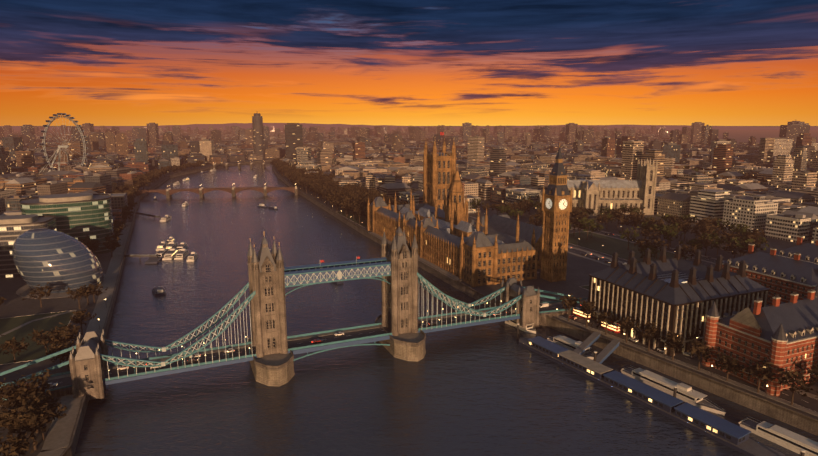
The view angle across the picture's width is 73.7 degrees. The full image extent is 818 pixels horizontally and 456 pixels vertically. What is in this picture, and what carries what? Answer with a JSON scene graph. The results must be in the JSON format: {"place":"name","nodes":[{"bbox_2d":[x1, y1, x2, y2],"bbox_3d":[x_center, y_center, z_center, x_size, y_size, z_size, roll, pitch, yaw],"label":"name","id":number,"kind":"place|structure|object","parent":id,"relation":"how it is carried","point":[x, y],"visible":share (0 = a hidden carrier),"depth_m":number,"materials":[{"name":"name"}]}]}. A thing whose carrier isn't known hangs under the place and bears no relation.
{"place":"outdoors","nodes":[
{"label":"outdoors","id":0,"kind":"place"},
{"bbox_2d":[0,130,817,455],"bbox_3d":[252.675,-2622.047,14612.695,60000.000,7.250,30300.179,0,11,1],"label":"ground","id":1,"kind":"structure","parent":0,"point":[578,272],"depth_m":348.38,"materials":[{"name":"grey concrete"}]},
{"bbox_2d":[0,214,56,277],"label":"glass block","id":2,"kind":"structure","parent":1,"relation":"on","point":[13,228],"depth_m":395.64,"materials":[{"name":"white glass"}]},
{"bbox_2d":[0,280,106,455],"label":"bank trees","id":3,"kind":"object","parent":1,"relation":"on","point":[31,407],"visible":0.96,"depth_m":202.02,"materials":[{"name":"green plant"}]},
{"bbox_2d":[40,113,87,171],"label":"ferris wheel","id":4,"kind":"object","parent":1,"relation":"on","point":[62,145],"visible":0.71,"depth_m":1086.36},
{"bbox_2d":[16,274,116,298],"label":"trees","id":5,"kind":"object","parent":1,"relation":"on","point":[107,281],"depth_m":364.91,"materials":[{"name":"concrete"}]},
{"bbox_2d":[12,228,103,292],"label":"city hall","id":6,"kind":"structure","parent":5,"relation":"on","point":[60,262],"depth_m":356.96,"materials":[{"name":"grey glass"}]},
{"bbox_2d":[19,193,114,254],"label":"office building","id":7,"kind":"structure","parent":1,"relation":"on","point":[81,215],"depth_m":457.86,"materials":[{"name":"green glass"}]},
{"bbox_2d":[135,184,297,198],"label":"bridge","id":8,"kind":"structure","parent":1,"relation":"on","point":[201,191],"depth_m":885.36,"materials":[{"name":"stone"}]},
{"bbox_2d":[213,161,273,168],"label":"bridge","id":9,"kind":"structure","parent":1,"relation":"on","point":[238,164],"depth_m":1474.39,"materials":[{"name":"stone"}]},
{"bbox_2d":[0,226,587,406],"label":"suspension bridge","id":10,"kind":"structure","parent":1,"relation":"on","point":[269,349],"depth_m":258.38,"materials":[{"name":"stone"}]},
{"bbox_2d":[270,157,407,223],"bbox_3d":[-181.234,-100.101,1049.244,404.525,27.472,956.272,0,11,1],"label":"riverside trees","id":11,"kind":"object","parent":1,"relation":"on","point":[353,197],"visible":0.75,"depth_m":784.56,"materials":[{"name":"green plant"}]},
{"bbox_2d":[0,125,817,243],"bbox_3d":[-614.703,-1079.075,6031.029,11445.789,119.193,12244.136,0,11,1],"label":"city buildings","id":12,"kind":"structure","parent":1,"relation":"on","point":[781,203],"depth_m":1169.86,"materials":[{"name":"beige concrete"}]},
{"bbox_2d":[0,113,817,162],"bbox_3d":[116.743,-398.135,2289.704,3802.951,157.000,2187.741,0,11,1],"label":"high-rise towers","id":13,"kind":"structure","parent":1,"relation":"on","point":[785,141],"depth_m":1798.73,"materials":[{"name":"grey glass"}]},
{"bbox_2d":[26,139,817,256],"bbox_3d":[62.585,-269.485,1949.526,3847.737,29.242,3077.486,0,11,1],"label":"trees","id":14,"kind":"object","parent":1,"relation":"on","point":[139,182],"visible":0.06,"depth_m":910.40,"materials":[{"name":"green plant"}]},
{"bbox_2d":[367,132,572,286],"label":"parliament palace","id":15,"kind":"structure","parent":1,"relation":"on","point":[453,240],"depth_m":418.03,"materials":[{"name":"stone"}]},
{"bbox_2d":[538,158,657,215],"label":"abbey church","id":16,"kind":"structure","parent":1,"relation":"on","point":[639,191],"depth_m":679.16,"materials":[{"name":"stone"}]},
{"bbox_2d":[470,194,768,259],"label":"trees","id":17,"kind":"object","parent":1,"relation":"on","point":[746,235],"visible":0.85,"depth_m":519.19,"materials":[{"name":"green plant"}]},
{"bbox_2d":[588,245,769,355],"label":"office building","id":18,"kind":"structure","parent":1,"relation":"on","point":[677,293],"depth_m":277.50,"materials":[{"name":"brown metal"}]},
{"bbox_2d":[559,294,817,404],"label":"trees","id":19,"kind":"object","parent":1,"relation":"on","point":[674,341],"visible":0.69,"depth_m":242.84,"materials":[{"name":"green plant"}]},
{"bbox_2d":[701,284,817,395],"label":"brick building","id":20,"kind":"structure","parent":1,"relation":"on","point":[782,335],"depth_m":233.06,"materials":[{"name":"brick"}]},
{"bbox_2d":[722,243,817,305],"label":"brick block","id":21,"kind":"structure","parent":1,"relation":"on","point":[783,278],"depth_m":315.60,"materials":[{"name":"brick"}]},
{"bbox_2d":[769,235,817,264],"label":"brick block","id":22,"kind":"structure","parent":1,"relation":"on","point":[808,252],"depth_m":349.96,"materials":[{"name":"brick"}]},
{"bbox_2d":[0,211,817,455],"bbox_3d":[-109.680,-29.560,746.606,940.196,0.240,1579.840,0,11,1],"label":"road pavement","id":23,"kind":"structure","parent":0,"point":[60,431],"depth_m":296.59,"materials":[{"name":"grey asphalt"}]},
{"bbox_2d":[18,226,711,388],"bbox_3d":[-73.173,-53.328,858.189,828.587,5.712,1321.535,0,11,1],"label":"vehicles","id":24,"kind":"object","parent":23,"relation":"on","point":[614,328],"visible":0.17,"depth_m":290.27,"materials":[{"name":"metal"}]},
{"bbox_2d":[98,212,767,398],"bbox_3d":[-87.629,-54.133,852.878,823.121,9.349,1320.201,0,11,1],"label":"street lamps","id":25,"kind":"object","parent":23,"relation":"on","point":[588,320],"visible":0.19,"depth_m":290.71,"materials":[{"name":"metal"}]},
{"bbox_2d":[0,123,817,129],"bbox_3d":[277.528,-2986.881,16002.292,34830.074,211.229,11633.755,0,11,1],"label":"hills","id":26,"kind":"structure","parent":0,"point":[280,126],"depth_m":15704.05,"materials":[{"name":"black"}]},
{"bbox_2d":[0,0,817,126],"label":"sky","id":27,"kind":"structure","parent":0,"point":[453,63],"materials":[{"name":"orange"}]},
{"bbox_2d":[74,161,817,455],"bbox_3d":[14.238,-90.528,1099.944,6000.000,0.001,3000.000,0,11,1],"label":"river water","id":28,"kind":"structure","parent":0,"point":[493,389],"depth_m":246.09,"materials":[{"name":"blue liquid"}]},
{"bbox_2d":[121,211,197,263],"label":"moored boats","id":29,"kind":"object","parent":28,"relation":"on","point":[167,250],"visible":0.98,"depth_m":483.65,"materials":[{"name":"white"}]},
{"bbox_2d":[152,168,343,295],"bbox_3d":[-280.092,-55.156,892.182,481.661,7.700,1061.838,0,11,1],"label":"boats","id":30,"kind":"object","parent":28,"relation":"on","point":[158,291],"depth_m":758.30,"materials":[{"name":"white"}]},
{"bbox_2d":[505,319,817,455],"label":"floating pier","id":31,"kind":"structure","parent":28,"relation":"on","point":[664,396],"depth_m":226.05,"materials":[{"name":"blue metal"}]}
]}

